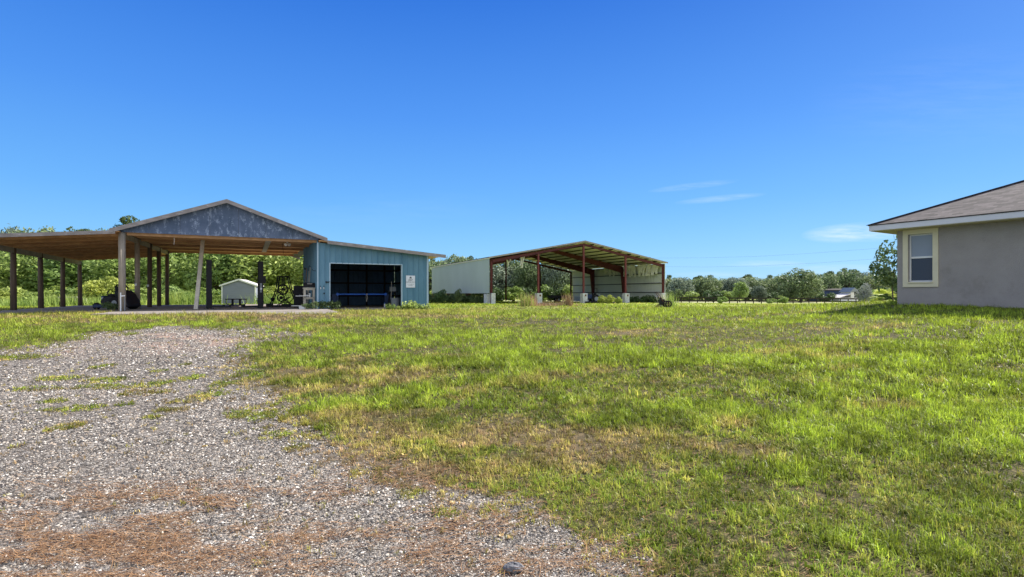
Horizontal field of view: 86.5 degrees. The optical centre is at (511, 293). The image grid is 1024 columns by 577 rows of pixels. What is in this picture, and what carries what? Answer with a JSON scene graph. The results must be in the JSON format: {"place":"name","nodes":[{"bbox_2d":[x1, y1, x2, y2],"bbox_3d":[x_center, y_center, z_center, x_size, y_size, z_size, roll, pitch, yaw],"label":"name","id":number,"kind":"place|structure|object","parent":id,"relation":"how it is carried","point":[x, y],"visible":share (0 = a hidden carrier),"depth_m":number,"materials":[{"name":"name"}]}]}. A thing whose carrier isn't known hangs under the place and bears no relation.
{"place":"outdoors","nodes":[
{"label":"outdoors","id":0,"kind":"place"},
{"bbox_2d":[0,296,57,305],"bbox_3d":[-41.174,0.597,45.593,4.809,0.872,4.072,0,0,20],"label":"tall grass","id":1,"kind":"structure","parent":0,"point":[5,303],"depth_m":45.36,"materials":[{"name":"green plant"}]},
{"bbox_2d":[18,293,59,305],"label":"tall grass","id":2,"kind":"structure","parent":0,"point":[36,300],"depth_m":44.24,"materials":[{"name":"green plant"}]},
{"bbox_2d":[241,292,292,303],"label":"tall grass","id":3,"kind":"structure","parent":0,"point":[269,299],"depth_m":44.38,"materials":[{"name":"green plant"}]},
{"bbox_2d":[0,327,786,576],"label":"gravel","id":4,"kind":"structure","parent":0,"point":[5,395],"depth_m":4.46,"materials":[{"name":"grey gravel"}]},
{"bbox_2d":[0,298,1023,576],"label":"grass","id":5,"kind":"structure","parent":0,"point":[1000,404],"depth_m":6.76,"materials":[{"name":"green plant"}]},
{"bbox_2d":[0,295,1023,576],"bbox_3d":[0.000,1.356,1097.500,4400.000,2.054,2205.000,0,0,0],"label":"ground","id":6,"kind":"structure","parent":0,"point":[458,483],"depth_m":4.87,"materials":[{"name":"green plant"}]},
{"bbox_2d":[0,289,9,301],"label":"shrub","id":7,"kind":"object","parent":6,"relation":"on","point":[3,294],"visible":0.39,"depth_m":49.20,"materials":[{"name":"green plant"}]},
{"bbox_2d":[0,223,24,255],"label":"oak tree","id":8,"kind":"object","parent":6,"relation":"on","point":[10,229],"visible":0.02,"depth_m":85.73,"materials":[{"name":"green plant"}]},
{"bbox_2d":[0,285,30,300],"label":"shrub","id":9,"kind":"object","parent":6,"relation":"on","point":[20,291],"visible":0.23,"depth_m":50.45,"materials":[{"name":"green plant"}]},
{"bbox_2d":[0,251,37,291],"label":"broadleaf tree","id":10,"kind":"object","parent":6,"relation":"on","point":[23,262],"visible":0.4,"depth_m":59.93,"materials":[{"name":"green plant"}]},
{"bbox_2d":[0,251,56,285],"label":"broadleaf tree","id":11,"kind":"object","parent":6,"relation":"on","point":[29,257],"visible":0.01,"depth_m":64.05,"materials":[{"name":"green plant"}]},
{"bbox_2d":[3,225,55,253],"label":"oak tree","id":12,"kind":"object","parent":6,"relation":"on","point":[50,229],"visible":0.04,"depth_m":81.42,"materials":[{"name":"green plant"}]},
{"bbox_2d":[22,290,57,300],"bbox_3d":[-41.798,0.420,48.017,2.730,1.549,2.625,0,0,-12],"label":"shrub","id":13,"kind":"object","parent":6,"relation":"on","point":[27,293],"visible":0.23,"depth_m":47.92,"materials":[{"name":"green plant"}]},
{"bbox_2d":[44,285,66,297],"bbox_3d":[-43.435,0.224,52.030,3.304,2.124,3.249,0,0,-31],"label":"shrub","id":14,"kind":"object","parent":6,"relation":"on","point":[49,289],"visible":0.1,"depth_m":51.73,"materials":[{"name":"green plant"}]},
{"bbox_2d":[19,256,102,291],"bbox_3d":[-50.709,-2.135,62.138,7.247,7.070,7.748,0,0,31],"label":"broadleaf tree","id":15,"kind":"object","parent":6,"relation":"on","point":[51,273],"visible":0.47,"depth_m":60.00,"materials":[{"name":"green plant"}]},
{"bbox_2d":[54,287,77,298],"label":"shrub","id":16,"kind":"object","parent":6,"relation":"on","point":[71,291],"visible":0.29,"depth_m":49.19,"materials":[{"name":"green plant"}]},
{"bbox_2d":[45,293,100,305],"bbox_3d":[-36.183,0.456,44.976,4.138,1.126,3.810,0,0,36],"label":"tall grass","id":17,"kind":"structure","parent":6,"relation":"on","point":[70,302],"depth_m":44.64,"materials":[{"name":"green plant"}]},
{"bbox_2d":[75,279,111,298],"bbox_3d":[-37.736,-0.034,48.887,3.045,2.580,3.096,0,0,0],"label":"shrub","id":18,"kind":"object","parent":6,"relation":"on","point":[89,287],"visible":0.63,"depth_m":48.41,"materials":[{"name":"green plant"}]},
{"bbox_2d":[95,276,117,298],"bbox_3d":[-36.867,-0.213,50.080,2.813,3.005,2.860,0,0,26],"label":"shrub","id":19,"kind":"object","parent":6,"relation":"on","point":[110,288],"visible":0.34,"depth_m":49.41,"materials":[{"name":"green plant"}]},
{"bbox_2d":[82,258,144,288],"bbox_3d":[-44.416,-1.836,60.930,6.482,6.320,6.659,0,0,-33],"label":"broadleaf tree","id":20,"kind":"object","parent":6,"relation":"on","point":[107,267],"visible":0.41,"depth_m":59.65,"materials":[{"name":"green plant"}]},
{"bbox_2d":[113,215,139,226],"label":"pine tree","id":21,"kind":"object","parent":6,"relation":"on","point":[123,219],"visible":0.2,"depth_m":75.81,"materials":[{"name":"green plant"}]},
{"bbox_2d":[130,287,163,301],"bbox_3d":[-33.425,0.261,49.982,3.036,1.880,3.158,0,0,-36],"label":"shrub","id":22,"kind":"object","parent":6,"relation":"on","point":[144,291],"visible":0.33,"depth_m":49.43,"materials":[{"name":"green plant"}]},
{"bbox_2d":[152,284,182,297],"bbox_3d":[-33.140,0.133,52.010,2.762,2.199,2.872,0,0,-11],"label":"shrub","id":23,"kind":"object","parent":6,"relation":"on","point":[172,287],"visible":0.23,"depth_m":51.74,"materials":[{"name":"green plant"}]},
{"bbox_2d":[140,253,195,291],"bbox_3d":[-39.153,-2.187,61.824,6.430,6.987,6.369,0,0,-8],"label":"broadleaf tree","id":24,"kind":"object","parent":6,"relation":"on","point":[179,270],"visible":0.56,"depth_m":60.89,"materials":[{"name":"green plant"}]},
{"bbox_2d":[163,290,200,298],"bbox_3d":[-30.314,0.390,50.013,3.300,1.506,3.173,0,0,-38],"label":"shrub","id":25,"kind":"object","parent":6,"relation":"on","point":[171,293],"visible":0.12,"depth_m":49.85,"materials":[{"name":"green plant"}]},
{"bbox_2d":[143,290,227,304],"bbox_3d":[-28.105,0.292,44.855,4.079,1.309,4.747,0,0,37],"label":"tall grass","id":26,"kind":"structure","parent":6,"relation":"on","point":[173,301],"depth_m":44.39,"materials":[{"name":"green plant"}]},
{"bbox_2d":[169,253,216,288],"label":"broadleaf tree","id":27,"kind":"object","parent":6,"relation":"on","point":[187,255],"visible":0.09,"depth_m":65.68,"materials":[{"name":"green plant"}]},
{"bbox_2d":[188,287,205,297],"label":"shrub","id":28,"kind":"object","parent":6,"relation":"on","point":[201,291],"visible":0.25,"depth_m":53.67,"materials":[{"name":"green plant"}]},
{"bbox_2d":[0,304,406,315],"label":"concrete slab","id":29,"kind":"structure","parent":6,"relation":"on","point":[146,310],"depth_m":26.92,"materials":[{"name":"grey concrete"}]},
{"bbox_2d":[93,284,140,309],"bbox_3d":[-19.689,0.144,27.192,1.849,1.251,1.240,0,0,8],"label":"riding mower","id":30,"kind":"object","parent":29,"relation":"on","point":[132,300],"visible":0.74,"depth_m":26.88,"materials":[{"name":"black metal"}]},
{"bbox_2d":[194,240,204,309],"bbox_3d":[-15.684,-0.992,27.300,0.170,3.586,2.039,0,0,-21],"label":"timber prop","id":31,"kind":"object","parent":29,"relation":"on","point":[199,275],"visible":0.86,"depth_m":27.20,"materials":[{"name":"grey wood"}]},
{"bbox_2d":[0,199,445,310],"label":"pole barn","id":32,"kind":"structure","parent":29,"relation":"on","point":[226,226],"depth_m":28.77,"materials":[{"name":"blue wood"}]},
{"bbox_2d":[406,276,414,287],"bbox_3d":[-5.637,-0.688,30.243,0.555,0.665,0.018,0,0,-26],"label":"parking sign","id":33,"kind":"object","parent":32,"relation":"attached to","point":[410,281],"visible":1,"depth_m":30.24,"materials":[{"name":"white metal"}]},
{"bbox_2d":[204,260,265,308],"bbox_3d":[-14.642,-0.495,28.784,2.905,2.530,0.808,0,0,-35],"label":"car lift","id":34,"kind":"object","parent":29,"relation":"on","point":[261,279],"visible":0.94,"depth_m":28.21,"materials":[{"name":"black metal"}]},
{"bbox_2d":[225,299,246,305],"bbox_3d":[-18.001,0.540,35.500,1.304,0.460,0.300,0,0,-6],"label":"bench","id":35,"kind":"object","parent":29,"relation":"on","point":[232,303],"visible":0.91,"depth_m":35.42,"materials":[{"name":"black metal"}]},
{"bbox_2d":[266,276,296,306],"bbox_3d":[-13.772,-0.147,32.583,1.799,1.834,0.600,0,0,-8],"label":"tractor","id":36,"kind":"object","parent":29,"relation":"on","point":[280,304],"visible":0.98,"depth_m":32.43,"materials":[{"name":"black metal"}]},
{"bbox_2d":[293,286,305,306],"bbox_3d":[-12.188,0.150,31.180,0.700,1.240,0.435,0,0,-26],"label":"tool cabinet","id":37,"kind":"object","parent":29,"relation":"on","point":[298,294],"visible":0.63,"depth_m":30.98,"materials":[{"name":"black metal"}]},
{"bbox_2d":[302,288,314,308],"bbox_3d":[-10.732,0.220,28.734,0.585,1.100,0.590,0,0,-26],"label":"workbench","id":38,"kind":"object","parent":29,"relation":"on","point":[305,297],"visible":0.9,"depth_m":28.56,"materials":[{"name":"grey wood"}]},
{"bbox_2d":[332,293,388,306],"bbox_3d":[-8.680,0.355,31.276,3.226,0.831,0.700,0,0,-26],"label":"blue frame","id":39,"kind":"object","parent":29,"relation":"on","point":[335,297],"visible":0.76,"depth_m":31.21,"materials":[{"name":"paint"}]},
{"bbox_2d":[390,298,399,306],"bbox_3d":[-6.707,0.500,31.237,0.538,0.540,0.538,0,0,-26],"label":"plastic bin","id":40,"kind":"object","parent":29,"relation":"on","point":[396,301],"visible":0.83,"depth_m":31.03,"materials":[{"name":"grey plastic"}]},
{"bbox_2d":[185,297,223,304],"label":"tall grass","id":41,"kind":"structure","parent":6,"relation":"on","point":[202,301],"depth_m":45.43,"materials":[{"name":"green plant"}]},
{"bbox_2d":[203,288,220,302],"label":"shrub","id":42,"kind":"object","parent":6,"relation":"on","point":[216,294],"visible":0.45,"depth_m":54.38,"materials":[{"name":"green plant"}]},
{"bbox_2d":[183,253,245,290],"bbox_3d":[-33.383,-2.353,62.297,6.104,7.237,6.526,0,0,3],"label":"broadleaf tree","id":43,"kind":"object","parent":6,"relation":"on","point":[221,262],"visible":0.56,"depth_m":60.62,"materials":[{"name":"green plant"}]},
{"bbox_2d":[219,279,257,303],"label":"garden shed","id":44,"kind":"structure","parent":6,"relation":"on","point":[238,289],"depth_m":50.00,"materials":[{"name":"plastic"}]},
{"bbox_2d":[227,254,292,289],"bbox_3d":[-29.161,-2.257,63.073,8.005,7.040,8.224,0,0,-41],"label":"broadleaf tree","id":45,"kind":"object","parent":6,"relation":"on","point":[250,267],"visible":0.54,"depth_m":60.92,"materials":[{"name":"green plant"}]},
{"bbox_2d":[263,285,292,300],"bbox_3d":[-23.077,0.162,52.947,3.395,2.024,3.339,0,0,7],"label":"shrub","id":46,"kind":"object","parent":6,"relation":"on","point":[265,290],"visible":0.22,"depth_m":52.64,"materials":[{"name":"green plant"}]},
{"bbox_2d":[277,256,302,285],"bbox_3d":[-23.584,-2.221,63.958,6.871,6.965,6.938,0,0,30],"label":"broadleaf tree","id":47,"kind":"object","parent":6,"relation":"on","point":[297,276],"visible":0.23,"depth_m":62.27,"materials":[{"name":"green plant"}]},
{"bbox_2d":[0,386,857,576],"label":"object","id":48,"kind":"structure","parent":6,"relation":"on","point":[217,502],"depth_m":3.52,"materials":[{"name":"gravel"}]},
{"bbox_2d":[503,561,523,572],"bbox_3d":[0.010,1.590,3.165,0.124,0.063,0.080,0,0,0],"label":"rock","id":49,"kind":"object","parent":48,"relation":"on","point":[514,566],"visible":0.98,"depth_m":3.14,"materials":[{"name":"grey stone"}]},
{"bbox_2d":[429,292,436,302],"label":"shrub","id":50,"kind":"object","parent":6,"relation":"on","point":[431,299],"visible":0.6,"depth_m":65.70,"materials":[{"name":"green plant"}]},
{"bbox_2d":[429,259,447,294],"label":"oak tree","id":51,"kind":"object","parent":6,"relation":"on","point":[431,264],"visible":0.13,"depth_m":95.59,"materials":[{"name":"green plant"}]},
{"bbox_2d":[435,289,447,302],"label":"shrub","id":52,"kind":"object","parent":6,"relation":"on","point":[441,296],"visible":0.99,"depth_m":63.51,"materials":[{"name":"green plant"}]},
{"bbox_2d":[446,294,454,302],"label":"shrub","id":53,"kind":"object","parent":6,"relation":"on","point":[451,298],"visible":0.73,"depth_m":65.58,"materials":[{"name":"green plant"}]},
{"bbox_2d":[438,254,468,294],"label":"oak tree","id":54,"kind":"object","parent":6,"relation":"on","point":[457,259],"visible":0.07,"depth_m":103.14,"materials":[{"name":"green plant"}]},
{"bbox_2d":[454,289,461,302],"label":"shrub","id":55,"kind":"object","parent":6,"relation":"on","point":[458,297],"visible":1,"depth_m":63.70,"materials":[{"name":"green plant"}]},
{"bbox_2d":[461,294,474,302],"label":"shrub","id":56,"kind":"object","parent":6,"relation":"on","point":[465,298],"visible":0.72,"depth_m":64.56,"materials":[{"name":"green plant"}]},
{"bbox_2d":[469,296,481,302],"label":"shrub","id":57,"kind":"object","parent":6,"relation":"on","point":[474,299],"visible":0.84,"depth_m":62.79,"materials":[{"name":"green plant"}]},
{"bbox_2d":[471,264,502,298],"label":"oak tree","id":58,"kind":"object","parent":6,"relation":"on","point":[479,294],"visible":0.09,"depth_m":100.02,"materials":[{"name":"green plant"}]},
{"bbox_2d":[493,287,504,300],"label":"shrub","id":59,"kind":"object","parent":6,"relation":"on","point":[499,293],"visible":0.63,"depth_m":91.03,"materials":[{"name":"green plant"}]},
{"bbox_2d":[484,265,518,300],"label":"oak tree","id":60,"kind":"object","parent":6,"relation":"on","point":[497,274],"visible":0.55,"depth_m":98.06,"materials":[{"name":"green plant"}]},
{"bbox_2d":[502,286,522,300],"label":"shrub","id":61,"kind":"object","parent":6,"relation":"on","point":[514,292],"visible":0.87,"depth_m":89.65,"materials":[{"name":"green plant"}]},
{"bbox_2d":[499,260,526,300],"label":"oak tree","id":62,"kind":"object","parent":6,"relation":"on","point":[514,264],"visible":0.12,"depth_m":101.66,"materials":[{"name":"green plant"}]},
{"bbox_2d":[515,292,535,305],"bbox_3d":[0.973,0.316,36.954,1.514,1.089,1.440,0,0,24],"label":"grass clump","id":63,"kind":"object","parent":6,"relation":"on","point":[527,302],"visible":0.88,"depth_m":36.86,"materials":[{"name":"green plant"}]},
{"bbox_2d":[510,259,543,297],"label":"oak tree","id":64,"kind":"object","parent":6,"relation":"on","point":[525,271],"visible":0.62,"depth_m":97.36,"materials":[{"name":"green plant"}]},
{"bbox_2d":[520,286,533,299],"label":"shrub","id":65,"kind":"object","parent":6,"relation":"on","point":[526,291],"visible":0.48,"depth_m":92.12,"materials":[{"name":"green plant"}]},
{"bbox_2d":[522,260,549,301],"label":"oak tree","id":66,"kind":"object","parent":6,"relation":"on","point":[542,270],"visible":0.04,"depth_m":100.22,"materials":[{"name":"green plant"}]},
{"bbox_2d":[531,284,550,300],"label":"shrub","id":67,"kind":"object","parent":6,"relation":"on","point":[544,288],"visible":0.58,"depth_m":90.44,"materials":[{"name":"green plant"}]},
{"bbox_2d":[430,240,667,303],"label":"steel barn","id":68,"kind":"structure","parent":6,"relation":"on","point":[622,275],"depth_m":70.36,"materials":[{"name":"metal"}]},
{"bbox_2d":[546,287,562,300],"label":"shrub","id":69,"kind":"object","parent":6,"relation":"on","point":[557,292],"visible":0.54,"depth_m":89.40,"materials":[{"name":"green plant"}]},
{"bbox_2d":[541,264,572,293],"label":"oak tree","id":70,"kind":"object","parent":6,"relation":"on","point":[551,277],"visible":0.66,"depth_m":96.23,"materials":[{"name":"green plant"}]},
{"bbox_2d":[548,295,571,301],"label":"utility trailer","id":71,"kind":"object","parent":6,"relation":"on","point":[557,298],"visible":0.91,"depth_m":77.17,"materials":[{"name":"black metal"}]},
{"bbox_2d":[560,284,572,300],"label":"shrub","id":72,"kind":"object","parent":6,"relation":"on","point":[566,290],"visible":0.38,"depth_m":89.83,"materials":[{"name":"green plant"}]},
{"bbox_2d":[561,292,573,305],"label":"dry grass clump","id":73,"kind":"object","parent":6,"relation":"on","point":[568,301],"visible":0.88,"depth_m":36.90,"materials":[{"name":"beige plant"}]},
{"bbox_2d":[588,288,600,300],"bbox_3d":[9.475,0.171,64.538,1.946,1.780,1.260,0,0,-15],"label":"tractor","id":74,"kind":"object","parent":6,"relation":"on","point":[594,297],"visible":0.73,"depth_m":64.14,"materials":[{"name":"blue paint"}]},
{"bbox_2d":[605,295,614,303],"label":"shrub","id":75,"kind":"object","parent":6,"relation":"on","point":[610,299],"visible":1,"depth_m":59.27,"materials":[{"name":"green plant"}]},
{"bbox_2d":[634,296,646,302],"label":"shrub","id":76,"kind":"object","parent":6,"relation":"on","point":[642,299],"visible":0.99,"depth_m":66.76,"materials":[{"name":"green plant"}]},
{"bbox_2d":[656,293,671,307],"bbox_3d":[9.587,0.399,34.493,1.034,0.956,0.410,0,0,-12],"label":"garden tiller","id":77,"kind":"object","parent":6,"relation":"on","point":[664,302],"visible":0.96,"depth_m":34.38,"materials":[{"name":"black metal"}]},
{"bbox_2d":[666,293,678,306],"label":"grass clump","id":78,"kind":"object","parent":6,"relation":"on","point":[672,300],"visible":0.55,"depth_m":36.85,"materials":[{"name":"green plant"}]},
{"bbox_2d":[665,288,683,301],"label":"shrub","id":79,"kind":"object","parent":6,"relation":"on","point":[678,294],"visible":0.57,"depth_m":149.39,"materials":[{"name":"green plant"}]},
{"bbox_2d":[665,277,695,295],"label":"oak tree","id":80,"kind":"object","parent":6,"relation":"on","point":[685,286],"visible":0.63,"depth_m":156.38,"materials":[{"name":"green plant"}]},
{"bbox_2d":[682,291,699,299],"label":"shrub","id":81,"kind":"object","parent":6,"relation":"on","point":[691,294],"visible":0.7,"depth_m":148.74,"materials":[{"name":"green plant"}]},
{"bbox_2d":[694,275,723,298],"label":"oak tree","id":82,"kind":"object","parent":6,"relation":"on","point":[702,285],"visible":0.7,"depth_m":158.61,"materials":[{"name":"green plant"}]},
{"bbox_2d":[702,290,722,301],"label":"shrub","id":83,"kind":"object","parent":6,"relation":"on","point":[707,293],"visible":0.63,"depth_m":147.34,"materials":[{"name":"green plant"}]},
{"bbox_2d":[721,290,733,299],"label":"shrub","id":84,"kind":"object","parent":6,"relation":"on","point":[725,293],"visible":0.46,"depth_m":148.59,"materials":[{"name":"green plant"}]},
{"bbox_2d":[721,277,751,299],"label":"oak tree","id":85,"kind":"object","parent":6,"relation":"on","point":[728,283],"visible":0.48,"depth_m":165.16,"materials":[{"name":"green plant"}]},
{"bbox_2d":[731,281,749,299],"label":"broadleaf tree","id":86,"kind":"object","parent":6,"relation":"on","point":[743,288],"visible":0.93,"depth_m":139.24,"materials":[{"name":"green plant"}]},
{"bbox_2d":[744,276,765,299],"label":"oak tree","id":87,"kind":"object","parent":6,"relation":"on","point":[752,282],"visible":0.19,"depth_m":172.87,"materials":[{"name":"green plant"}]},
{"bbox_2d":[751,285,767,299],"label":"oak tree","id":88,"kind":"object","parent":6,"relation":"on","point":[761,292],"visible":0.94,"depth_m":144.14,"materials":[{"name":"green plant"}]},
{"bbox_2d":[751,278,776,293],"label":"oak tree","id":89,"kind":"object","parent":6,"relation":"on","point":[763,283],"visible":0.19,"depth_m":167.38,"materials":[{"name":"green plant"}]},
{"bbox_2d":[674,297,858,303],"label":"board fence","id":90,"kind":"object","parent":6,"relation":"on","point":[761,300],"visible":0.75,"depth_m":116.82,"materials":[{"name":"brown wood"}]},
{"bbox_2d":[764,292,778,299],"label":"shrub","id":91,"kind":"object","parent":6,"relation":"on","point":[773,295],"visible":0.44,"depth_m":148.95,"materials":[{"name":"green plant"}]},
{"bbox_2d":[764,273,787,294],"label":"oak tree","id":92,"kind":"object","parent":6,"relation":"on","point":[773,287],"visible":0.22,"depth_m":160.38,"materials":[{"name":"green plant"}]},
{"bbox_2d":[772,267,826,300],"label":"oak tree","id":93,"kind":"object","parent":6,"relation":"on","point":[810,281],"visible":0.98,"depth_m":137.88,"materials":[{"name":"green plant"}]},
{"bbox_2d":[809,289,840,300],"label":"long shed","id":94,"kind":"structure","parent":6,"relation":"on","point":[834,291],"depth_m":158.00,"materials":[{"name":"blue paint"}]},
{"bbox_2d":[815,292,836,300],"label":"shrub","id":95,"kind":"object","parent":6,"relation":"on","point":[832,295],"visible":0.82,"depth_m":151.14,"materials":[{"name":"green plant"}]},
{"bbox_2d":[817,272,843,288],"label":"oak tree","id":96,"kind":"object","parent":6,"relation":"on","point":[830,279],"visible":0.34,"depth_m":164.10,"materials":[{"name":"green plant"}]},
{"bbox_2d":[831,269,864,297],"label":"oak tree","id":97,"kind":"object","parent":6,"relation":"on","point":[846,278],"visible":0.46,"depth_m":167.88,"materials":[{"name":"green plant"}]},
{"bbox_2d":[854,283,873,302],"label":"silver tree","id":98,"kind":"object","parent":6,"relation":"on","point":[866,291],"visible":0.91,"depth_m":91.60,"materials":[{"name":"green plant"}]},
{"bbox_2d":[856,274,893,294],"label":"oak tree","id":99,"kind":"object","parent":6,"relation":"on","point":[869,280],"visible":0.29,"depth_m":166.39,"materials":[{"name":"green plant"}]},
{"bbox_2d":[869,288,888,300],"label":"shrub","id":100,"kind":"object","parent":6,"relation":"on","point":[882,296],"visible":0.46,"depth_m":108.93,"materials":[{"name":"green plant"}]},
{"bbox_2d":[868,235,896,300],"bbox_3d":[21.033,-1.177,29.982,2.272,4.243,2.236,0,0,43],"label":"magnolia tree","id":101,"kind":"object","parent":6,"relation":"on","point":[890,278],"visible":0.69,"depth_m":29.99,"materials":[{"name":"green plant"}]},
{"bbox_2d":[870,288,896,301],"bbox_3d":[42.218,0.440,61.983,2.960,2.469,3.099,0,0,0],"label":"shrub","id":102,"kind":"object","parent":6,"relation":"on","point":[882,291],"visible":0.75,"depth_m":61.57,"materials":[{"name":"green plant"}]},
{"bbox_2d":[884,287,896,301],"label":"shrub","id":103,"kind":"object","parent":6,"relation":"on","point":[888,297],"visible":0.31,"depth_m":107.75,"materials":[{"name":"green plant"}]},
{"bbox_2d":[866,180,1023,307],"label":"house","id":104,"kind":"structure","parent":6,"relation":"on","point":[966,250],"depth_m":16.98,"materials":[{"name":"grey paint"}]},
{"bbox_2d":[910,233,931,281],"bbox_3d":[13.544,-1.190,17.977,0.050,1.580,0.700,0,0,-32],"label":"window","id":105,"kind":"structure","parent":104,"relation":"in","point":[920,244],"depth_m":18.00,"materials":[{"name":"glass"}]},
{"bbox_2d":[0,0,1023,293],"label":"sky","id":106,"kind":"structure","parent":0,"point":[684,134],"materials":[{"name":"blue"}]},
{"bbox_2d":[830,288,857,300],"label":"farm building","id":107,"kind":"structure","parent":0,"point":[847,293],"depth_m":150.79,"materials":[{"name":"metal"}]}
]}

